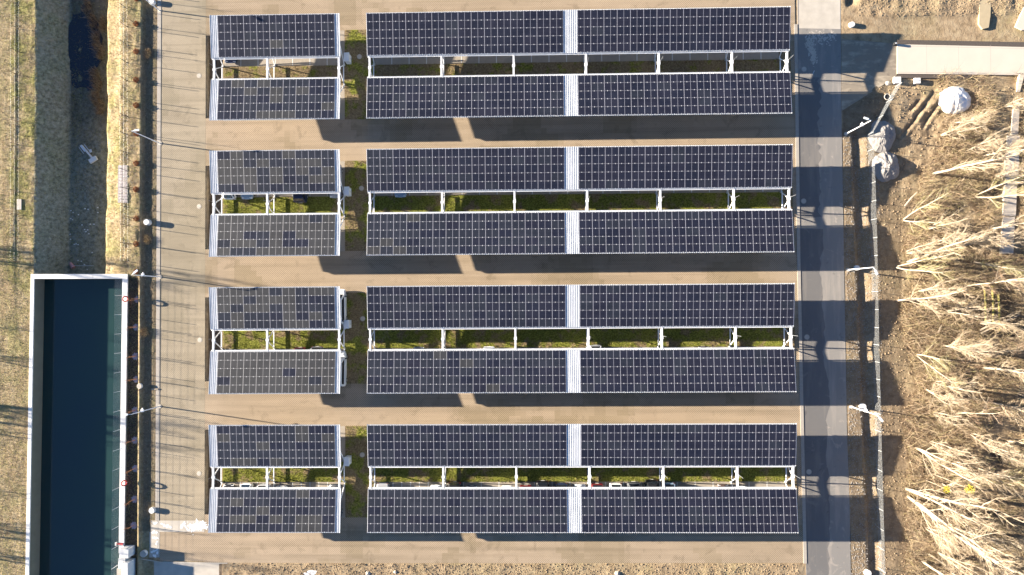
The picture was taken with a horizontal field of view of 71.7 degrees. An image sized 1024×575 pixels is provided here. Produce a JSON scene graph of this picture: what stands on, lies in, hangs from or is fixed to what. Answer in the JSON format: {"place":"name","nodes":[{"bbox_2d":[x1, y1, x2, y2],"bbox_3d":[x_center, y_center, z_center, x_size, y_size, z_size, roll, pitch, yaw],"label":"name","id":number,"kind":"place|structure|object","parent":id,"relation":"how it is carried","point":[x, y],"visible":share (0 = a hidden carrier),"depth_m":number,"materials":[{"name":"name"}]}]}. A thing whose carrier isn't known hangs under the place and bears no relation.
{"place":"outdoors","nodes":[
{"label":"outdoors","id":0,"kind":"place"},
{"bbox_2d":[39,279,121,574],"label":"water","id":1,"kind":"structure","parent":0,"point":[79,515],"depth_m":103.12,"materials":[{"name":"liquid"}]},
{"bbox_2d":[68,4,102,90],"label":"water","id":2,"kind":"structure","parent":0,"point":[77,36],"depth_m":105.02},
{"bbox_2d":[160,532,203,560],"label":"southwest paving","id":3,"kind":"structure","parent":0,"point":[181,546],"depth_m":100.68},
{"bbox_2d":[204,514,222,562],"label":"paving","id":4,"kind":"structure","parent":0,"point":[213,547],"depth_m":100.58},
{"bbox_2d":[205,381,222,429],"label":"paving","id":5,"kind":"structure","parent":0,"point":[213,409],"depth_m":101.00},
{"bbox_2d":[205,249,222,296],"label":"paving","id":6,"kind":"structure","parent":0,"point":[213,271],"depth_m":101.41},
{"bbox_2d":[205,118,222,165],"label":"paving","id":7,"kind":"structure","parent":0,"point":[214,135],"depth_m":101.82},
{"bbox_2d":[206,0,223,35],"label":"paving","id":8,"kind":"structure","parent":0,"point":[214,7],"depth_m":102.21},
{"bbox_2d":[0,0,1023,574],"bbox_3d":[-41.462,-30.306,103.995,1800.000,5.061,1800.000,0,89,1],"label":"ground","id":9,"kind":"structure","parent":0,"point":[952,24],"depth_m":100.17,"materials":[{"name":"soil"}]},
{"bbox_2d":[0,0,139,574],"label":"dry grass","id":10,"kind":"structure","parent":9,"relation":"on","point":[112,196],"depth_m":101.89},
{"bbox_2d":[25,274,128,574],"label":"basin wall","id":11,"kind":"structure","parent":9,"relation":"on","point":[33,509],"depth_m":101.30,"materials":[{"name":"white concrete"}]},
{"bbox_2d":[111,276,123,568],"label":"cable railing","id":12,"kind":"object","parent":11,"relation":"on","point":[119,467],"visible":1,"depth_m":99.61,"materials":[{"name":"metal"}]},
{"bbox_2d":[118,165,126,202],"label":"paver strip","id":13,"kind":"object","parent":9,"relation":"on","point":[123,177],"visible":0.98,"depth_m":101.53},
{"bbox_2d":[117,545,135,574],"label":"pier block","id":14,"kind":"structure","parent":9,"relation":"on","point":[126,564],"depth_m":99.37,"materials":[{"name":"white concrete"}]},
{"bbox_2d":[138,4,154,523],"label":"gravel","id":15,"kind":"structure","parent":9,"relation":"on","point":[143,262],"depth_m":101.51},
{"bbox_2d":[149,532,159,556],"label":"concrete edge","id":16,"kind":"object","parent":9,"relation":"on","point":[152,545],"visible":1,"depth_m":100.76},
{"bbox_2d":[155,0,160,520],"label":"kerb","id":17,"kind":"structure","parent":9,"relation":"on","point":[158,260],"depth_m":101.59,"materials":[{"name":"concrete"}]},
{"bbox_2d":[151,520,203,531],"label":"concrete band","id":18,"kind":"object","parent":9,"relation":"on","point":[174,525],"visible":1,"depth_m":100.76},
{"bbox_2d":[151,519,207,557],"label":"lime marks","id":19,"kind":"object","parent":18,"relation":"on","point":[199,527],"visible":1,"depth_m":100.69},
{"bbox_2d":[159,0,205,520],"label":"lane","id":20,"kind":"structure","parent":9,"relation":"on","point":[182,279],"depth_m":101.54,"materials":[{"name":"concrete"}]},
{"bbox_2d":[154,561,226,574],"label":"concrete apron","id":21,"kind":"object","parent":9,"relation":"on","point":[184,568],"visible":1,"depth_m":100.59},
{"bbox_2d":[229,563,796,574],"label":"soil clods","id":22,"kind":"object","parent":9,"relation":"on","point":[517,568],"visible":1,"depth_m":99.55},
{"bbox_2d":[842,135,885,574],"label":"gravel","id":23,"kind":"structure","parent":9,"relation":"on","point":[865,356],"depth_m":99.25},
{"bbox_2d":[868,121,895,152],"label":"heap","id":24,"kind":"object","parent":9,"relation":"on","point":[884,135],"visible":1,"depth_m":99.32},
{"bbox_2d":[867,82,901,573],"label":"fence","id":25,"kind":"object","parent":9,"relation":"on","point":[878,511],"visible":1,"depth_m":98.23,"materials":[{"name":"metal"}]},
{"bbox_2d":[871,151,898,181],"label":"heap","id":26,"kind":"object","parent":9,"relation":"on","point":[886,167],"visible":1,"depth_m":99.16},
{"bbox_2d":[903,183,950,233],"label":"bare tree","id":27,"kind":"object","parent":9,"relation":"on","point":[924,207],"visible":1,"depth_m":92.56,"materials":[{"name":"beige plant"}]},
{"bbox_2d":[896,245,964,280],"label":"bare tree","id":28,"kind":"object","parent":9,"relation":"on","point":[911,262],"visible":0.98,"depth_m":92.37,"materials":[{"name":"beige plant"}]},
{"bbox_2d":[906,235,960,262],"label":"bare tree","id":29,"kind":"object","parent":9,"relation":"on","point":[924,252],"visible":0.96,"depth_m":93.85,"materials":[{"name":"beige plant"}]},
{"bbox_2d":[897,74,972,78],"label":"dark verge","id":30,"kind":"structure","parent":9,"relation":"on","point":[926,76],"depth_m":99.77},
{"bbox_2d":[896,269,978,318],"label":"bare tree","id":31,"kind":"object","parent":9,"relation":"on","point":[923,300],"visible":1,"depth_m":91.63,"materials":[{"name":"beige plant"}]},
{"bbox_2d":[858,0,1022,16],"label":"soil clods","id":32,"kind":"object","parent":9,"relation":"on","point":[864,4],"visible":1,"depth_m":99.94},
{"bbox_2d":[918,276,965,302],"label":"bare tree","id":33,"kind":"object","parent":9,"relation":"on","point":[929,290],"visible":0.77,"depth_m":94.75,"materials":[{"name":"beige plant"}]},
{"bbox_2d":[917,341,967,390],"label":"bare tree","id":34,"kind":"object","parent":9,"relation":"on","point":[933,361],"visible":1,"depth_m":93.21,"materials":[{"name":"beige plant"}]},
{"bbox_2d":[862,85,1023,574],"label":"soil clods","id":35,"kind":"object","parent":9,"relation":"on","point":[936,320],"visible":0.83,"depth_m":99.08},
{"bbox_2d":[927,379,969,411],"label":"bare tree","id":36,"kind":"object","parent":9,"relation":"on","point":[934,393],"visible":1,"depth_m":93.12,"materials":[{"name":"beige plant"}]},
{"bbox_2d":[907,222,991,262],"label":"bare tree","id":37,"kind":"object","parent":9,"relation":"on","point":[952,245],"visible":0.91,"depth_m":88.51,"materials":[{"name":"beige plant"}]},
{"bbox_2d":[915,438,987,496],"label":"bare tree","id":38,"kind":"object","parent":9,"relation":"on","point":[924,452],"visible":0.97,"depth_m":91.72,"materials":[{"name":"beige plant"}]},
{"bbox_2d":[928,206,974,233],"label":"bare tree","id":39,"kind":"object","parent":9,"relation":"on","point":[949,223],"visible":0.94,"depth_m":94.98,"materials":[{"name":"beige plant"}]},
{"bbox_2d":[932,220,971,249],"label":"bare tree","id":40,"kind":"object","parent":9,"relation":"on","point":[950,237],"visible":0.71,"depth_m":94.26,"materials":[{"name":"beige plant"}]},
{"bbox_2d":[938,86,970,113],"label":"tarpaulin heap","id":41,"kind":"object","parent":9,"relation":"on","point":[961,98],"visible":0.99,"depth_m":99.14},
{"bbox_2d":[930,441,980,465],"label":"bare tree","id":42,"kind":"object","parent":9,"relation":"on","point":[941,449],"visible":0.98,"depth_m":93.76,"materials":[{"name":"beige plant"}]},
{"bbox_2d":[933,410,977,430],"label":"bare tree","id":43,"kind":"object","parent":9,"relation":"on","point":[947,417],"visible":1,"depth_m":94.24,"materials":[{"name":"beige plant"}]},
{"bbox_2d":[905,474,1013,540],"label":"bare tree","id":44,"kind":"object","parent":9,"relation":"on","point":[926,495],"visible":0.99,"depth_m":88.33,"materials":[{"name":"beige plant"}]},
{"bbox_2d":[897,44,1023,75],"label":"concrete slab","id":45,"kind":"structure","parent":9,"relation":"on","point":[941,58],"depth_m":99.63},
{"bbox_2d":[897,40,1023,46],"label":"dark verge","id":46,"kind":"structure","parent":9,"relation":"on","point":[966,43],"depth_m":99.77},
{"bbox_2d":[898,62,1023,574],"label":"brushwood","id":47,"kind":"object","parent":9,"relation":"on","point":[953,322],"visible":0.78,"depth_m":98.33,"materials":[{"name":"beige plant"}]},
{"bbox_2d":[935,373,986,402],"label":"bare tree","id":48,"kind":"object","parent":9,"relation":"on","point":[952,387],"visible":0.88,"depth_m":92.49,"materials":[{"name":"beige plant"}]},
{"bbox_2d":[939,474,987,512],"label":"bare tree","id":49,"kind":"object","parent":9,"relation":"on","point":[956,492],"visible":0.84,"depth_m":92.83,"materials":[{"name":"beige plant"}]},
{"bbox_2d":[907,493,1022,574],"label":"bare tree","id":50,"kind":"object","parent":9,"relation":"on","point":[947,529],"visible":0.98,"depth_m":87.82,"materials":[{"name":"beige plant"}]},
{"bbox_2d":[937,551,993,574],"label":"bare tree","id":51,"kind":"object","parent":9,"relation":"on","point":[960,565],"visible":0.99,"depth_m":93.78,"materials":[{"name":"beige plant"}]},
{"bbox_2d":[941,109,989,140],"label":"bare tree","id":52,"kind":"object","parent":9,"relation":"on","point":[959,126],"visible":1,"depth_m":94.66,"materials":[{"name":"beige plant"}]},
{"bbox_2d":[943,332,991,364],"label":"bare tree","id":53,"kind":"object","parent":9,"relation":"on","point":[962,348],"visible":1,"depth_m":93.42,"materials":[{"name":"beige plant"}]},
{"bbox_2d":[945,296,1000,322],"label":"bare tree","id":54,"kind":"object","parent":9,"relation":"on","point":[966,309],"visible":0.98,"depth_m":94.11,"materials":[{"name":"beige plant"}]},
{"bbox_2d":[954,107,997,135],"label":"bare tree","id":55,"kind":"object","parent":9,"relation":"on","point":[973,119],"visible":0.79,"depth_m":94.06,"materials":[{"name":"beige plant"}]},
{"bbox_2d":[932,141,1023,174],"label":"bare tree","id":56,"kind":"object","parent":9,"relation":"on","point":[966,164],"visible":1,"depth_m":89.23,"materials":[{"name":"beige plant"}]},
{"bbox_2d":[959,394,1009,425],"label":"bare tree","id":57,"kind":"object","parent":9,"relation":"on","point":[971,413],"visible":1,"depth_m":92.58,"materials":[{"name":"beige plant"}]},
{"bbox_2d":[963,337,1009,359],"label":"bare tree","id":58,"kind":"object","parent":9,"relation":"on","point":[990,346],"visible":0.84,"depth_m":93.72,"materials":[{"name":"beige plant"}]},
{"bbox_2d":[953,519,1020,563],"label":"bare tree","id":59,"kind":"object","parent":9,"relation":"on","point":[992,539],"visible":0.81,"depth_m":90.56,"materials":[{"name":"beige plant"}]},
{"bbox_2d":[954,460,1023,500],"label":"bare tree","id":60,"kind":"object","parent":9,"relation":"on","point":[982,474],"visible":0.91,"depth_m":91.34,"materials":[{"name":"beige plant"}]},
{"bbox_2d":[966,123,1018,154],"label":"bare tree","id":61,"kind":"object","parent":9,"relation":"on","point":[985,141],"visible":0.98,"depth_m":94.66,"materials":[{"name":"beige plant"}]},
{"bbox_2d":[963,217,1022,253],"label":"bare tree","id":62,"kind":"object","parent":9,"relation":"on","point":[979,241],"visible":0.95,"depth_m":93.33,"materials":[{"name":"beige plant"}]},
{"bbox_2d":[970,432,1019,461],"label":"bare tree","id":63,"kind":"object","parent":9,"relation":"on","point":[992,444],"visible":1,"depth_m":93.62,"materials":[{"name":"beige plant"}]},
{"bbox_2d":[966,260,1023,294],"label":"bare tree","id":64,"kind":"object","parent":9,"relation":"on","point":[982,286],"visible":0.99,"depth_m":92.21,"materials":[{"name":"beige plant"}]},
{"bbox_2d":[973,547,1023,574],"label":"bare tree","id":65,"kind":"object","parent":9,"relation":"on","point":[999,570],"visible":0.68,"depth_m":93.41,"materials":[{"name":"beige plant"}]},
{"bbox_2d":[974,173,1023,208],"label":"bare tree","id":66,"kind":"object","parent":9,"relation":"on","point":[1002,183],"visible":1,"depth_m":93.87,"materials":[{"name":"beige plant"}]},
{"bbox_2d":[974,259,1023,278],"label":"bare tree","id":67,"kind":"object","parent":9,"relation":"on","point":[1001,267],"visible":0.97,"depth_m":93.08,"materials":[{"name":"beige plant"}]},
{"bbox_2d":[980,309,1023,334],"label":"bare tree","id":68,"kind":"object","parent":9,"relation":"on","point":[1003,324],"visible":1,"depth_m":94.81,"materials":[{"name":"beige plant"}]},
{"bbox_2d":[982,346,1023,381],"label":"bare tree","id":69,"kind":"object","parent":9,"relation":"on","point":[1015,370],"visible":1,"depth_m":94.31,"materials":[{"name":"beige plant"}]},
{"bbox_2d":[985,138,1023,166],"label":"bare tree","id":70,"kind":"object","parent":9,"relation":"on","point":[1014,146],"visible":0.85,"depth_m":94.03,"materials":[{"name":"beige plant"}]},
{"bbox_2d":[988,444,1023,468],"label":"bare tree","id":71,"kind":"object","parent":9,"relation":"on","point":[1011,456],"visible":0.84,"depth_m":94.07,"materials":[{"name":"beige plant"}]},
{"bbox_2d":[992,399,1023,434],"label":"bare tree","id":72,"kind":"object","parent":9,"relation":"on","point":[1018,408],"visible":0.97,"depth_m":94.60,"materials":[{"name":"beige plant"}]},
{"bbox_2d":[994,160,1023,184],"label":"bare tree","id":73,"kind":"object","parent":9,"relation":"on","point":[1010,172],"visible":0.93,"depth_m":95.15,"materials":[{"name":"beige plant"}]},
{"bbox_2d":[223,0,802,562],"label":"paving","id":74,"kind":"structure","parent":0,"point":[353,404],"depth_m":100.35,"materials":[{"name":"concrete"}]},
{"bbox_2d":[208,425,345,532],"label":"solar carport","id":75,"kind":"object","parent":74,"relation":"on","point":[267,509],"visible":1,"depth_m":96.93,"materials":[{"name":"glass"}]},
{"bbox_2d":[209,286,345,393],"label":"solar carport","id":76,"kind":"object","parent":74,"relation":"on","point":[275,371],"visible":0.99,"depth_m":97.33,"materials":[{"name":"glass"}]},
{"bbox_2d":[209,149,345,256],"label":"solar carport","id":77,"kind":"object","parent":74,"relation":"on","point":[267,173],"visible":0.99,"depth_m":97.73,"materials":[{"name":"glass"}]},
{"bbox_2d":[209,13,345,120],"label":"solar carport","id":78,"kind":"object","parent":74,"relation":"on","point":[286,36],"visible":1,"depth_m":98.14,"materials":[{"name":"glass"}]},
{"bbox_2d":[223,482,344,517],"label":"parking bays","id":79,"kind":"object","parent":74,"relation":"on","point":[305,484],"visible":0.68,"depth_m":100.47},
{"bbox_2d":[223,85,344,120],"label":"parking bays","id":80,"kind":"object","parent":74,"relation":"on","point":[342,105],"visible":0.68,"depth_m":101.53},
{"bbox_2d":[224,349,343,350],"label":"parking bays","id":81,"kind":"object","parent":74,"relation":"on","point":[272,349],"visible":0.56,"depth_m":100.99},
{"bbox_2d":[340,351,347,386],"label":"parked car","id":82,"kind":"object","parent":81,"relation":"on","point":[343,376],"visible":0.48,"depth_m":99.52,"materials":[{"name":"white paint"}]},
{"bbox_2d":[224,30,344,66],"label":"parking bays","id":83,"kind":"object","parent":74,"relation":"on","point":[286,62],"visible":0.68,"depth_m":101.79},
{"bbox_2d":[237,161,344,196],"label":"parking bays","id":84,"kind":"object","parent":74,"relation":"on","point":[342,163],"visible":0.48,"depth_m":101.33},
{"bbox_2d":[345,161,373,250],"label":"grass island","id":85,"kind":"structure","parent":74,"relation":"on","point":[355,235],"depth_m":101.09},
{"bbox_2d":[345,30,373,118],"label":"grass island","id":86,"kind":"structure","parent":74,"relation":"on","point":[355,106],"depth_m":101.49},
{"bbox_2d":[345,293,373,383],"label":"grass island","id":87,"kind":"structure","parent":74,"relation":"on","point":[356,371],"depth_m":100.68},
{"bbox_2d":[345,426,374,516],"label":"grass island","id":88,"kind":"structure","parent":74,"relation":"on","point":[356,503],"depth_m":100.28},
{"bbox_2d":[223,59,778,84],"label":"grass island","id":89,"kind":"structure","parent":74,"relation":"on","point":[520,68],"depth_m":101.01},
{"bbox_2d":[224,31,778,96],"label":"grass","id":90,"kind":"structure","parent":89,"relation":"on","point":[506,64],"depth_m":101.06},
{"bbox_2d":[223,192,780,215],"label":"grass island","id":91,"kind":"structure","parent":74,"relation":"on","point":[461,202],"depth_m":100.58,"materials":[{"name":"plant"}]},
{"bbox_2d":[226,163,779,229],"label":"grass","id":92,"kind":"structure","parent":91,"relation":"on","point":[505,203],"depth_m":100.56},
{"bbox_2d":[223,326,782,348],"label":"grass island","id":93,"kind":"structure","parent":74,"relation":"on","point":[624,336],"depth_m":100.19,"materials":[{"name":"plant"}]},
{"bbox_2d":[225,293,782,362],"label":"grass","id":94,"kind":"structure","parent":93,"relation":"on","point":[488,338],"depth_m":100.30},
{"bbox_2d":[223,462,784,481],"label":"grass island","id":95,"kind":"structure","parent":74,"relation":"on","point":[523,473],"depth_m":99.78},
{"bbox_2d":[223,427,783,496],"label":"grass","id":96,"kind":"structure","parent":95,"relation":"on","point":[481,471],"depth_m":99.91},
{"bbox_2d":[374,50,778,64],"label":"parking bays","id":97,"kind":"object","parent":74,"relation":"on","point":[575,58],"visible":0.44,"depth_m":100.92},
{"bbox_2d":[375,113,778,118],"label":"parking bays","id":98,"kind":"object","parent":74,"relation":"on","point":[576,116],"visible":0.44,"depth_m":100.74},
{"bbox_2d":[375,188,780,195],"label":"parking bays","id":99,"kind":"object","parent":74,"relation":"on","point":[589,192],"visible":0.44,"depth_m":100.47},
{"bbox_2d":[375,346,780,350],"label":"parking bays","id":100,"kind":"object","parent":74,"relation":"on","point":[585,347],"visible":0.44,"depth_m":100.05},
{"bbox_2d":[366,6,791,118],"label":"solar carport","id":101,"kind":"object","parent":74,"relation":"on","point":[658,31],"visible":1,"depth_m":97.22,"materials":[{"name":"glass"}]},
{"bbox_2d":[366,144,793,255],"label":"solar carport","id":102,"kind":"object","parent":74,"relation":"on","point":[733,168],"visible":1,"depth_m":96.81,"materials":[{"name":"glass"}]},
{"bbox_2d":[375,481,784,488],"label":"parking bays","id":103,"kind":"object","parent":74,"relation":"on","point":[680,484],"visible":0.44,"depth_m":99.66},
{"bbox_2d":[367,283,795,393],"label":"solar carport","id":104,"kind":"object","parent":74,"relation":"on","point":[729,368],"visible":1,"depth_m":96.41,"materials":[{"name":"glass"}]},
{"bbox_2d":[367,423,798,532],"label":"solar carport","id":105,"kind":"object","parent":74,"relation":"on","point":[732,509],"visible":1,"depth_m":96.01,"materials":[{"name":"glass"}]},
{"bbox_2d":[794,24,806,563],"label":"kerb","id":106,"kind":"structure","parent":74,"relation":"on","point":[799,292],"depth_m":99.48,"materials":[{"name":"concrete"}]},
{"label":"parking bays","id":107,"kind":"structure","parent":74,"relation":"on","visible":0},
{"bbox_2d":[340,289,346,324],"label":"parked car","id":108,"kind":"object","parent":107,"relation":"on","point":[343,302],"visible":0.43,"depth_m":99.70,"materials":[{"name":"white paint"}]},
{"bbox_2d":[797,0,851,574],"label":"road","id":109,"kind":"structure","parent":0,"point":[826,68],"depth_m":99.51,"materials":[{"name":"asphalt"}]},
{"bbox_2d":[799,77,821,218],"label":"road patch","id":110,"kind":"object","parent":109,"relation":"on","point":[810,97],"visible":1,"depth_m":99.93,"materials":[{"name":"asphalt"}]},
{"bbox_2d":[800,229,829,574],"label":"road patch","id":111,"kind":"object","parent":109,"relation":"on","point":[816,402],"visible":1,"depth_m":99.15,"materials":[{"name":"asphalt"}]},
{"bbox_2d":[799,0,839,28],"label":"road patch","id":112,"kind":"object","parent":109,"relation":"on","point":[819,14],"visible":1,"depth_m":100.29,"materials":[{"name":"grey concrete"}]},
{"bbox_2d":[804,29,835,66],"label":"salt specks","id":113,"kind":"object","parent":109,"relation":"on","point":[812,53],"visible":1,"depth_m":100.20,"materials":[{"name":"grey concrete"}]},
{"bbox_2d":[841,39,896,109],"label":"side road","id":114,"kind":"structure","parent":0,"point":[867,67],"depth_m":99.98,"materials":[{"name":"concrete"}]},
{"bbox_2d":[978,0,990,29],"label":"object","id":115,"kind":"structure","parent":0,"point":[984,15],"depth_m":99.74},
{"bbox_2d":[999,74,1023,253],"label":"concrete path","id":116,"kind":"structure","parent":0,"point":[1012,199],"depth_m":99.01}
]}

